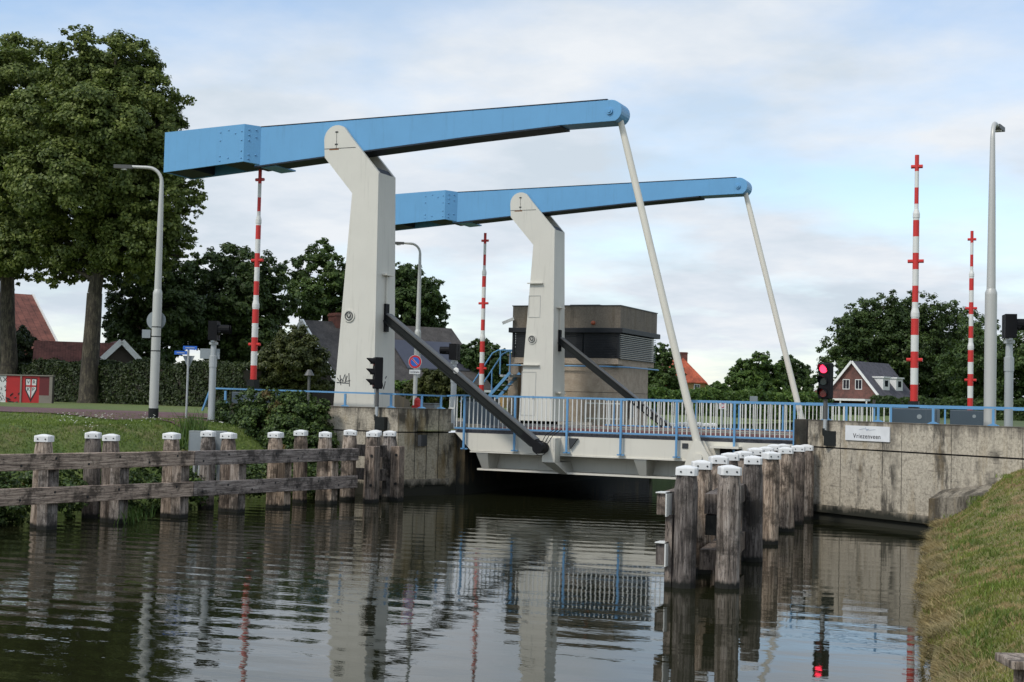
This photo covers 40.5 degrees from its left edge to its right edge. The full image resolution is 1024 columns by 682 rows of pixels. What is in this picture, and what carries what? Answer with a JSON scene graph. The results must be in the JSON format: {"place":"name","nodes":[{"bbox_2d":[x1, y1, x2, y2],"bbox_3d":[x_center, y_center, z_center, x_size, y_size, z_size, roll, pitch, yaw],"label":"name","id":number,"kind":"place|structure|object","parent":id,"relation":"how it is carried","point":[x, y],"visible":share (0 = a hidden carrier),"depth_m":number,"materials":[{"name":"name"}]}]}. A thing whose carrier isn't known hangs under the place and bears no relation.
{"place":"outdoors","nodes":[
{"label":"outdoors","id":0,"kind":"place"},
{"bbox_2d":[15,294,57,348],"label":"red roofed barn","id":1,"kind":"structure","parent":0,"point":[30,314],"depth_m":103.70,"materials":[{"name":"tile"}]},
{"bbox_2d":[0,411,309,515],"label":"grass","id":2,"kind":"structure","parent":0,"point":[64,443],"depth_m":38.05,"materials":[{"name":"green plant"}]},
{"bbox_2d":[0,441,340,524],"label":"bank creeper","id":3,"kind":"object","parent":2,"relation":"on","point":[16,514],"visible":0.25,"depth_m":34.35,"materials":[{"name":"green plant"}]},
{"bbox_2d":[171,409,217,450],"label":"tall weeds","id":4,"kind":"object","parent":2,"relation":"on","point":[184,433],"visible":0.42,"depth_m":38.32,"materials":[{"name":"green plant"}]},
{"bbox_2d":[188,430,226,480],"bbox_3d":[-8.149,3.168,37.151,1.063,1.530,0.487,3,-3,-40],"label":"cabinet","id":5,"kind":"object","parent":2,"relation":"on","point":[195,437],"visible":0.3,"depth_m":36.88,"materials":[{"name":"metal"}]},
{"bbox_2d":[200,321,231,419],"bbox_3d":[-9.423,0.932,43.949,0.930,3.112,0.660,2,-2,-3],"label":"road signal","id":6,"kind":"object","parent":2,"relation":"on","point":[216,329],"visible":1,"depth_m":43.84,"materials":[{"name":"metal"}]},
{"bbox_2d":[213,386,339,473],"bbox_3d":[-7.719,3.090,44.200,5.174,3.322,2.270,0,-3,24],"label":"ivy mound","id":7,"kind":"object","parent":2,"relation":"on","point":[287,413],"visible":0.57,"depth_m":43.54,"materials":[{"name":"green plant"}]},
{"bbox_2d":[228,403,456,495],"bbox_3d":[-5.578,3.967,44.944,7.200,3.725,2.410,0,-3,24],"label":"abutment","id":8,"kind":"object","parent":2,"relation":"on","point":[426,438],"visible":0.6,"depth_m":43.58,"materials":[{"name":"concrete"}]},
{"bbox_2d":[202,388,445,410],"bbox_3d":[-6.351,1.959,44.564,8.388,0.784,1.579,1,-2,12],"label":"wall railing","id":9,"kind":"object","parent":8,"relation":"on","point":[345,399],"depth_m":44.09,"materials":[{"name":"metal"}]},
{"bbox_2d":[324,125,395,406],"bbox_3d":[-4.967,-2.071,45.167,2.290,9.837,1.426,0,-3,24],"label":"bridge mast","id":10,"kind":"object","parent":8,"relation":"on","point":[368,305],"visible":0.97,"depth_m":44.55,"materials":[{"name":"white paint"}]},
{"bbox_2d":[164,99,629,179],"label":"balance beam","id":11,"kind":"structure","parent":10,"relation":"attached to","point":[216,151],"depth_m":44.84,"materials":[{"name":"blue metal"}]},
{"bbox_2d":[618,120,712,464],"bbox_3d":[4.575,-1.544,41.208,3.179,10.363,0.526,0,-3,22],"label":"lift rod","id":12,"kind":"object","parent":11,"relation":"hanging from","point":[699,450],"visible":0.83,"depth_m":41.01,"materials":[{"name":"white paint"}]},
{"bbox_2d":[383,313,561,455],"bbox_3d":[-1.343,1.312,43.615,6.007,4.350,0.926,0,-3,24],"label":"drive strut","id":13,"kind":"object","parent":10,"relation":"attached to","point":[468,386],"visible":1,"depth_m":43.33,"materials":[{"name":"grey metal"}]},
{"bbox_2d":[366,357,387,429],"bbox_3d":[-4.186,1.629,43.108,0.716,2.250,0.391,1,-2,-1],"label":"signal light","id":14,"kind":"object","parent":8,"relation":"on","point":[376,382],"visible":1,"depth_m":42.98,"materials":[{"name":"metal"}]},
{"bbox_2d":[0,406,588,428],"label":"road","id":15,"kind":"structure","parent":0,"point":[62,410],"depth_m":47.89,"materials":[{"name":"grey asphalt"}]},
{"bbox_2d":[114,164,165,418],"bbox_3d":[-11.760,-1.539,43.639,1.737,8.005,0.337,1,-2,0],"label":"street lamp","id":16,"kind":"object","parent":15,"relation":"on","point":[156,320],"visible":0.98,"depth_m":43.53,"materials":[{"name":"grey metal"}]},
{"bbox_2d":[439,344,459,422],"bbox_3d":[-2.360,1.607,51.984,0.650,3.001,0.660,1,-2,11],"label":"road signal","id":17,"kind":"object","parent":15,"relation":"on","point":[452,351],"visible":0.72,"depth_m":51.81,"materials":[{"name":"metal"}]},
{"bbox_2d":[465,402,500,424],"bbox_3d":[-1.106,2.741,52.002,1.200,0.900,0.615,0,-3,24],"label":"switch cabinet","id":18,"kind":"object","parent":15,"relation":"on","point":[479,415],"visible":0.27,"depth_m":51.75,"materials":[{"name":"grey metal"}]},
{"bbox_2d":[0,476,935,681],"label":"water","id":19,"kind":"structure","parent":0,"point":[560,582],"depth_m":21.27,"materials":[{"name":"black liquid"}]},
{"bbox_2d":[30,434,53,527],"bbox_3d":[-10.364,3.529,30.568,0.420,2.955,0.414,2,-2,0],"label":"mooring pile","id":20,"kind":"object","parent":19,"relation":"in","point":[43,444],"visible":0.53,"depth_m":30.45,"materials":[{"name":"brown wood"}]},
{"bbox_2d":[36,470,58,529],"bbox_3d":[-10.081,3.736,30.125,0.285,2.300,0.340,0,-3,24],"label":"fender post","id":21,"kind":"object","parent":19,"relation":"in","point":[46,516],"visible":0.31,"depth_m":30.01,"materials":[{"name":"grey wood"}]},
{"bbox_2d":[0,448,358,505],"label":"timber fence rails","id":22,"kind":"object","parent":21,"relation":"attached to","point":[40,495],"visible":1,"depth_m":32.87,"materials":[{"name":"wood"}]},
{"bbox_2d":[81,431,101,517],"bbox_3d":[-10.043,3.635,33.143,0.414,2.955,0.412,2,-2,-8],"label":"mooring pile","id":23,"kind":"object","parent":19,"relation":"in","point":[92,476],"visible":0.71,"depth_m":33.01,"materials":[{"name":"brown wood"}]},
{"bbox_2d":[100,434,119,521],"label":"mooring pile","id":24,"kind":"object","parent":19,"relation":"in","point":[110,442],"visible":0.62,"depth_m":32.23,"materials":[{"name":"brown wood"}]},
{"bbox_2d":[109,468,128,523],"bbox_3d":[-9.067,3.841,32.003,0.285,2.300,0.340,0,-3,24],"label":"fender post","id":25,"kind":"object","parent":19,"relation":"in","point":[119,475],"visible":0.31,"depth_m":31.88,"materials":[{"name":"brown wood"}]},
{"bbox_2d":[160,432,180,516],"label":"mooring pile","id":26,"kind":"object","parent":19,"relation":"in","point":[171,441],"visible":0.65,"depth_m":33.91,"materials":[{"name":"brown wood"}]},
{"bbox_2d":[170,466,189,517],"bbox_3d":[-8.091,3.943,33.811,0.285,2.300,0.340,0,-3,24],"label":"fender post","id":27,"kind":"object","parent":19,"relation":"in","point":[179,507],"visible":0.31,"depth_m":33.68,"materials":[{"name":"brown wood"}]},
{"bbox_2d":[198,430,215,508],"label":"mooring pile","id":28,"kind":"object","parent":19,"relation":"in","point":[208,443],"visible":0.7,"depth_m":36.54,"materials":[{"name":"brown wood"}]},
{"bbox_2d":[218,432,236,511],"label":"mooring pile","id":29,"kind":"object","parent":19,"relation":"in","point":[228,442],"visible":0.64,"depth_m":35.77,"materials":[{"name":"brown wood"}]},
{"bbox_2d":[229,464,245,512],"bbox_3d":[-7.067,4.049,35.708,0.285,2.300,0.340,0,-3,24],"label":"fender post","id":30,"kind":"object","parent":19,"relation":"in","point":[237,501],"visible":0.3,"depth_m":35.58,"materials":[{"name":"wood"}]},
{"bbox_2d":[265,431,283,507],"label":"mooring pile","id":31,"kind":"object","parent":19,"relation":"in","point":[275,439],"visible":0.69,"depth_m":37.29,"materials":[{"name":"brown wood"}]},
{"bbox_2d":[276,462,291,508],"bbox_3d":[-6.163,4.143,37.383,0.285,2.300,0.340,0,-3,24],"label":"fender post","id":32,"kind":"object","parent":19,"relation":"in","point":[283,500],"visible":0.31,"depth_m":37.25,"materials":[{"name":"brown wood"}]},
{"bbox_2d":[292,430,307,502],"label":"mooring pile","id":33,"kind":"object","parent":19,"relation":"in","point":[300,468],"visible":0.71,"depth_m":39.32,"materials":[{"name":"brown wood"}]},
{"bbox_2d":[315,431,331,503],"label":"mooring pile","id":34,"kind":"object","parent":19,"relation":"in","point":[325,440],"visible":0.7,"depth_m":39.14,"materials":[{"name":"brown wood"}]},
{"bbox_2d":[339,429,356,499],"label":"mooring pile","id":35,"kind":"object","parent":19,"relation":"in","point":[348,468],"visible":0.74,"depth_m":40.75,"materials":[{"name":"brown wood"}]},
{"bbox_2d":[365,446,379,502],"bbox_3d":[-4.052,4.254,40.153,0.300,2.420,0.370,0,-3,24],"label":"fender post","id":36,"kind":"object","parent":19,"relation":"in","point":[372,474],"visible":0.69,"depth_m":40.04,"materials":[{"name":"wood"}]},
{"bbox_2d":[382,430,396,499],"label":"mooring pile","id":37,"kind":"object","parent":19,"relation":"in","point":[389,439],"visible":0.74,"depth_m":41.37,"materials":[{"name":"brown wood"}]},
{"bbox_2d":[389,446,404,500],"bbox_3d":[-3.425,4.324,41.187,0.300,2.400,0.370,0,-3,24],"label":"fender post","id":38,"kind":"object","parent":19,"relation":"in","point":[397,473],"visible":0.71,"depth_m":41.08,"materials":[{"name":"wood"}]},
{"bbox_2d":[453,432,611,493],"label":"abutment side wall","id":39,"kind":"structure","parent":19,"relation":"in","point":[470,478],"depth_m":46.26,"materials":[{"name":"concrete"}]},
{"bbox_2d":[455,394,874,478],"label":"bridge deck","id":40,"kind":"structure","parent":39,"relation":"on","point":[636,451],"depth_m":42.75,"materials":[{"name":"white metal"}]},
{"bbox_2d":[671,465,698,588],"bbox_3d":[2.880,3.561,23.248,0.423,2.955,0.417,2,-3,13],"label":"mooring pile","id":41,"kind":"object","parent":19,"relation":"in","point":[685,529],"visible":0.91,"depth_m":23.11,"materials":[{"name":"brown wood"}]},
{"bbox_2d":[655,488,673,586],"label":"dolphin walings","id":42,"kind":"object","parent":41,"relation":"attached to","point":[664,547],"visible":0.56,"depth_m":23.19,"materials":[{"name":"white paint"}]},
{"bbox_2d":[691,460,711,573],"bbox_3d":[3.422,3.647,25.293,0.418,2.955,0.406,1,-2,2],"label":"mooring pile","id":43,"kind":"object","parent":19,"relation":"in","point":[704,478],"visible":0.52,"depth_m":25.14,"materials":[{"name":"brown wood"}]},
{"bbox_2d":[708,455,728,540],"bbox_3d":[3.999,3.712,27.130,0.420,2.955,0.414,2,-3,-2],"label":"mooring pile","id":44,"kind":"object","parent":19,"relation":"in","point":[718,460],"visible":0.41,"depth_m":27.04,"materials":[{"name":"brown wood"}]},
{"bbox_2d":[699,483,745,569],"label":"dolphin cross timbers","id":45,"kind":"object","parent":44,"relation":"attached to","point":[707,559],"visible":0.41,"depth_m":23.75,"materials":[{"name":"wood"}]},
{"bbox_2d":[715,465,741,588],"bbox_3d":[3.631,3.564,23.351,0.419,2.955,0.415,2,-2,-3],"label":"mooring pile","id":46,"kind":"object","parent":19,"relation":"in","point":[727,566],"visible":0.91,"depth_m":23.20,"materials":[{"name":"brown wood"}]},
{"bbox_2d":[741,455,762,561],"bbox_3d":[4.744,3.742,27.433,0.423,2.955,0.416,1,-2,9],"label":"mooring pile","id":47,"kind":"object","parent":19,"relation":"in","point":[752,512],"visible":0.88,"depth_m":27.28,"materials":[{"name":"brown wood"}]},
{"bbox_2d":[761,451,780,544],"bbox_3d":[5.737,3.938,30.924,0.418,2.955,0.406,2,-2,-14],"label":"mooring pile","id":48,"kind":"object","parent":19,"relation":"in","point":[771,471],"visible":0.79,"depth_m":30.77,"materials":[{"name":"brown wood"}]},
{"bbox_2d":[778,447,794,531],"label":"mooring pile","id":49,"kind":"object","parent":19,"relation":"in","point":[786,499],"visible":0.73,"depth_m":34.06,"materials":[{"name":"brown wood"}]},
{"bbox_2d":[791,445,805,524],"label":"mooring pile","id":50,"kind":"object","parent":19,"relation":"in","point":[799,467],"visible":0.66,"depth_m":36.15,"materials":[{"name":"brown wood"}]},
{"bbox_2d":[801,444,813,519],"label":"mooring pile","id":51,"kind":"object","parent":19,"relation":"in","point":[809,485],"visible":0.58,"depth_m":37.74,"materials":[{"name":"brown wood"}]},
{"bbox_2d":[0,402,941,430],"bbox_3d":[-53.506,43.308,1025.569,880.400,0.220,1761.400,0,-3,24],"label":"ground","id":52,"kind":"structure","parent":0,"point":[103,406],"depth_m":71.57,"materials":[{"name":"green plant"}]},
{"bbox_2d":[0,374,54,402],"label":"graffiti wall","id":53,"kind":"structure","parent":52,"relation":"on","point":[26,388],"depth_m":76.01,"materials":[{"name":"red paint"}]},
{"bbox_2d":[0,31,62,373],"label":"lime tree","id":54,"kind":"object","parent":52,"relation":"on","point":[19,63],"visible":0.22,"depth_m":87.61,"materials":[{"name":"green plant"}]},
{"bbox_2d":[16,325,46,363],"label":"yew shrub","id":55,"kind":"object","parent":52,"relation":"on","point":[25,339],"visible":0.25,"depth_m":91.28,"materials":[{"name":"green plant"}]},
{"bbox_2d":[32,340,112,361],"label":"red roofed building","id":56,"kind":"structure","parent":52,"relation":"on","point":[66,351],"depth_m":90.46,"materials":[{"name":"tile"}]},
{"bbox_2d":[0,24,207,402],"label":"lime tree","id":57,"kind":"object","parent":52,"relation":"on","point":[94,116],"visible":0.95,"depth_m":80.96,"materials":[{"name":"green plant"}]},
{"bbox_2d":[100,339,141,362],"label":"white gabled annex","id":58,"kind":"object","parent":52,"relation":"on","point":[123,351],"visible":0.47,"depth_m":90.01,"materials":[{"name":"red tile"}]},
{"bbox_2d":[0,357,266,406],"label":"hedge","id":59,"kind":"object","parent":52,"relation":"on","point":[124,383],"visible":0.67,"depth_m":80.66,"materials":[{"name":"green plant"}]},
{"bbox_2d":[101,250,221,363],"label":"oak tree","id":60,"kind":"object","parent":52,"relation":"on","point":[187,318],"visible":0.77,"depth_m":95.02,"materials":[{"name":"green plant"}]},
{"bbox_2d":[180,242,302,362],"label":"oak tree","id":61,"kind":"object","parent":52,"relation":"on","point":[230,277],"visible":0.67,"depth_m":98.53,"materials":[{"name":"green plant"}]},
{"bbox_2d":[232,169,276,402],"bbox_3d":[-8.674,-1.536,47.356,1.300,8.670,0.812,0,-3,24],"label":"boom barrier","id":62,"kind":"object","parent":52,"relation":"on","point":[253,381],"visible":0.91,"depth_m":47.30,"materials":[{"name":"red metal"}]},
{"bbox_2d":[248,324,335,397],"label":"garden tree","id":63,"kind":"object","parent":52,"relation":"on","point":[289,360],"visible":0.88,"depth_m":76.67,"materials":[{"name":"green plant"}]},
{"bbox_2d":[279,237,345,320],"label":"oak tree","id":64,"kind":"object","parent":52,"relation":"on","point":[318,298],"visible":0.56,"depth_m":110.74,"materials":[{"name":"green plant"}]},
{"bbox_2d":[296,313,492,404],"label":"dark roofed house","id":65,"kind":"structure","parent":52,"relation":"on","point":[327,333],"depth_m":92.66,"materials":[{"name":"tile"}]},
{"bbox_2d":[395,242,420,377],"bbox_3d":[-4.848,-0.475,63.134,1.463,8.085,0.312,2,-2,-2],"label":"street lamp","id":66,"kind":"object","parent":52,"relation":"on","point":[418,319],"visible":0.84,"depth_m":63.16,"materials":[{"name":"metal"}]},
{"bbox_2d":[395,262,450,327],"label":"oak tree","id":67,"kind":"object","parent":52,"relation":"on","point":[433,306],"visible":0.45,"depth_m":99.22,"materials":[{"name":"green plant"}]},
{"bbox_2d":[399,367,468,403],"bbox_3d":[-3.301,2.353,60.175,3.174,2.760,1.655,1,-2,0],"label":"garden shrub","id":68,"kind":"object","parent":52,"relation":"on","point":[437,381],"visible":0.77,"depth_m":59.76,"materials":[{"name":"green plant"}]},
{"bbox_2d":[394,379,478,417],"bbox_3d":[-3.622,2.812,64.015,2.367,2.091,5.182,0,-3,37],"label":"hedge","id":69,"kind":"object","parent":52,"relation":"on","point":[401,401],"visible":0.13,"depth_m":62.27,"materials":[{"name":"green plant"}]},
{"bbox_2d":[466,233,497,402],"bbox_3d":[-1.226,-0.602,61.151,1.300,8.350,0.812,0,-3,24],"label":"boom barrier","id":70,"kind":"object","parent":52,"relation":"on","point":[481,368],"visible":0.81,"depth_m":61.11,"materials":[{"name":"metal"}]},
{"bbox_2d":[457,338,509,394],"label":"birch tree","id":71,"kind":"object","parent":52,"relation":"on","point":[469,356],"visible":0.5,"depth_m":94.21,"materials":[{"name":"green plant"}]},
{"bbox_2d":[460,349,520,402],"bbox_3d":[-0.866,2.068,63.517,2.676,3.326,1.431,0,-3,24],"label":"stair","id":72,"kind":"object","parent":52,"relation":"on","point":[509,374],"visible":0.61,"depth_m":63.08,"materials":[{"name":"blue metal"}]},
{"bbox_2d":[518,420,571,423],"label":"mast plinth","id":73,"kind":"structure","parent":52,"relation":"on","point":[535,422],"depth_m":57.63,"materials":[{"name":"concrete"}]},
{"bbox_2d":[510,192,565,420],"bbox_3d":[1.128,-1.341,58.711,2.410,9.837,1.487,0,-3,24],"label":"bridge mast","id":74,"kind":"object","parent":73,"relation":"on","point":[543,364],"visible":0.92,"depth_m":58.11,"materials":[{"name":"white paint"}]},
{"bbox_2d":[395,177,751,230],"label":"balance beam","id":75,"kind":"structure","parent":74,"relation":"attached to","point":[416,210],"depth_m":58.40,"materials":[{"name":"blue metal"}]},
{"bbox_2d":[744,193,804,418],"bbox_3d":[10.627,-0.813,54.804,3.179,10.363,0.526,0,-3,22],"label":"lift rod","id":76,"kind":"object","parent":75,"relation":"hanging from","point":[793,386],"visible":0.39,"depth_m":54.76,"materials":[{"name":"white paint"}]},
{"bbox_2d":[558,337,671,427],"bbox_3d":[4.505,2.001,57.098,5.724,4.286,0.550,0,-3,24],"label":"drive strut","id":77,"kind":"object","parent":74,"relation":"attached to","point":[596,369],"visible":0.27,"depth_m":57.30,"materials":[{"name":"grey metal"}]},
{"bbox_2d":[648,342,686,389],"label":"oak tree","id":78,"kind":"object","parent":52,"relation":"on","point":[665,375],"visible":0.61,"depth_m":119.56,"materials":[{"name":"green plant"}]},
{"bbox_2d":[669,352,707,388],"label":"orange roofed house","id":79,"kind":"structure","parent":52,"relation":"on","point":[694,378],"depth_m":190.67,"materials":[{"name":"tile"}]},
{"bbox_2d":[648,386,834,419],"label":"hedgerow","id":80,"kind":"object","parent":52,"relation":"on","point":[705,393],"visible":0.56,"depth_m":107.44,"materials":[{"name":"green plant"}]},
{"bbox_2d":[724,350,792,392],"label":"alder tree","id":81,"kind":"object","parent":52,"relation":"on","point":[749,373],"visible":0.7,"depth_m":129.24,"materials":[{"name":"green plant"}]},
{"bbox_2d":[777,354,817,391],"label":"alder tree","id":82,"kind":"object","parent":52,"relation":"on","point":[804,380],"visible":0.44,"depth_m":148.91,"materials":[{"name":"green plant"}]},
{"bbox_2d":[811,361,909,403],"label":"brick house","id":83,"kind":"structure","parent":52,"relation":"on","point":[857,382],"depth_m":205.52,"materials":[{"name":"brick"}]},
{"bbox_2d":[811,289,936,388],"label":"oak tree","id":84,"kind":"object","parent":52,"relation":"on","point":[856,340],"visible":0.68,"depth_m":233.35,"materials":[{"name":"green plant"}]},
{"bbox_2d":[880,290,982,398],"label":"oak tree","id":85,"kind":"object","parent":52,"relation":"on","point":[931,384],"visible":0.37,"depth_m":235.95,"materials":[{"name":"green plant"}]},
{"bbox_2d":[0,0,1023,432],"label":"sky","id":86,"kind":"structure","parent":0,"point":[826,108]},
{"bbox_2d":[507,354,521,419],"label":"concrete pillar","id":87,"kind":"structure","parent":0,"point":[515,389],"depth_m":64.01,"materials":[{"name":"beige concrete"}]},
{"bbox_2d":[502,304,659,426],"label":"control house","id":88,"kind":"structure","parent":0,"point":[616,342],"depth_m":61.05,"materials":[{"name":"concrete"}]},
{"bbox_2d":[515,333,653,361],"bbox_3d":[3.392,0.315,63.624,4.880,1.100,4.960,0,-3,24],"label":"window glass","id":89,"kind":"structure","parent":88,"relation":"in","point":[583,335],"depth_m":61.73,"materials":[{"name":"black glass"}]},
{"bbox_2d":[871,419,1023,425],"bbox_3d":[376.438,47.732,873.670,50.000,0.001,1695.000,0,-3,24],"label":"ground","id":90,"kind":"structure","parent":0,"point":[1000,422],"depth_m":142.40,"materials":[{"name":"green plant"}]},
{"bbox_2d":[869,395,1023,420],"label":"hedgerow","id":91,"kind":"object","parent":90,"relation":"on","point":[943,401],"visible":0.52,"depth_m":188.46,"materials":[{"name":"green plant"}]},
{"bbox_2d":[932,310,1023,399],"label":"oak tree","id":92,"kind":"object","parent":90,"relation":"on","point":[956,384],"visible":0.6,"depth_m":213.68,"materials":[{"name":"green plant"}]},
{"bbox_2d":[916,469,1023,681],"bbox_3d":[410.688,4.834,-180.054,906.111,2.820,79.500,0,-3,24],"label":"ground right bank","id":93,"kind":"structure","parent":0,"point":[1013,555],"depth_m":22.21,"materials":[{"name":"green plant"}]},
{"bbox_2d":[794,419,1023,532],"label":"wing wall","id":94,"kind":"structure","parent":93,"relation":"on","point":[903,475],"depth_m":35.58,"materials":[{"name":"concrete"}]},
{"bbox_2d":[817,363,835,445],"bbox_3d":[8.553,1.716,37.702,0.516,2.250,0.523,0,-3,24],"label":"signal light","id":95,"kind":"object","parent":94,"relation":"on","point":[825,382],"visible":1,"depth_m":37.72,"materials":[{"name":"metal"}]},
{"bbox_2d":[845,425,889,441],"bbox_3d":[9.362,2.438,36.597,0.037,0.395,1.570,3,-3,-32],"label":"name board","id":96,"kind":"object","parent":94,"relation":"attached to","point":[869,433],"visible":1,"depth_m":36.57,"materials":[{"name":"white metal"}]},
{"bbox_2d":[805,402,1023,425],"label":"wall railing","id":97,"kind":"object","parent":94,"relation":"on","point":[933,415],"depth_m":35.09,"materials":[{"name":"blue metal"}]},
{"bbox_2d":[902,528,951,681],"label":"edge grass","id":98,"kind":"structure","parent":93,"relation":"on","point":[922,654],"depth_m":18.61,"materials":[{"name":"beige plant"}]},
{"bbox_2d":[911,515,1007,681],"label":"dry grass","id":99,"kind":"structure","parent":93,"relation":"on","point":[932,564],"depth_m":18.37,"materials":[{"name":"beige plant"}]},
{"bbox_2d":[928,484,993,532],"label":"slab","id":100,"kind":"structure","parent":93,"relation":"on","point":[947,501],"depth_m":33.50,"materials":[{"name":"concrete"}]},
{"bbox_2d":[995,652,1023,681],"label":"bench","id":101,"kind":"object","parent":93,"relation":"on","point":[1014,662],"visible":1,"depth_m":9.21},
{"label":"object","id":102,"kind":"structure","parent":0,"visible":0},
{"bbox_2d":[815,404,892,421],"bbox_3d":[9.865,2.332,39.926,2.300,1.035,0.100,0,-3,24],"label":"approach railing","id":103,"kind":"object","parent":102,"relation":"on","point":[846,413],"visible":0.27,"depth_m":39.93,"materials":[{"name":"metal"}]},
{"bbox_2d":[892,155,939,423],"bbox_3d":[11.784,-1.213,40.363,1.250,8.450,0.712,0,-3,24],"label":"boom barrier","id":104,"kind":"object","parent":102,"relation":"on","point":[910,415],"visible":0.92,"depth_m":40.26,"materials":[{"name":"red metal"}]},
{"bbox_2d":[950,231,983,424],"bbox_3d":[18.439,-0.299,55.543,1.600,8.250,0.912,0,-3,24],"label":"boom barrier","id":105,"kind":"object","parent":102,"relation":"on","point":[966,417],"visible":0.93,"depth_m":55.43,"materials":[{"name":"metal"}]},
{"bbox_2d":[984,122,1004,425],"bbox_3d":[12.124,-1.345,34.895,0.319,8.364,1.458,0,-3,27],"label":"street lamp","id":106,"kind":"object","parent":102,"relation":"on","point":[990,349],"visible":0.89,"depth_m":34.28,"materials":[{"name":"grey metal"}]},
{"bbox_2d":[1002,314,1023,425],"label":"road signal","id":107,"kind":"object","parent":102,"relation":"on","point":[1012,324],"visible":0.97,"depth_m":35.43,"materials":[{"name":"metal"}]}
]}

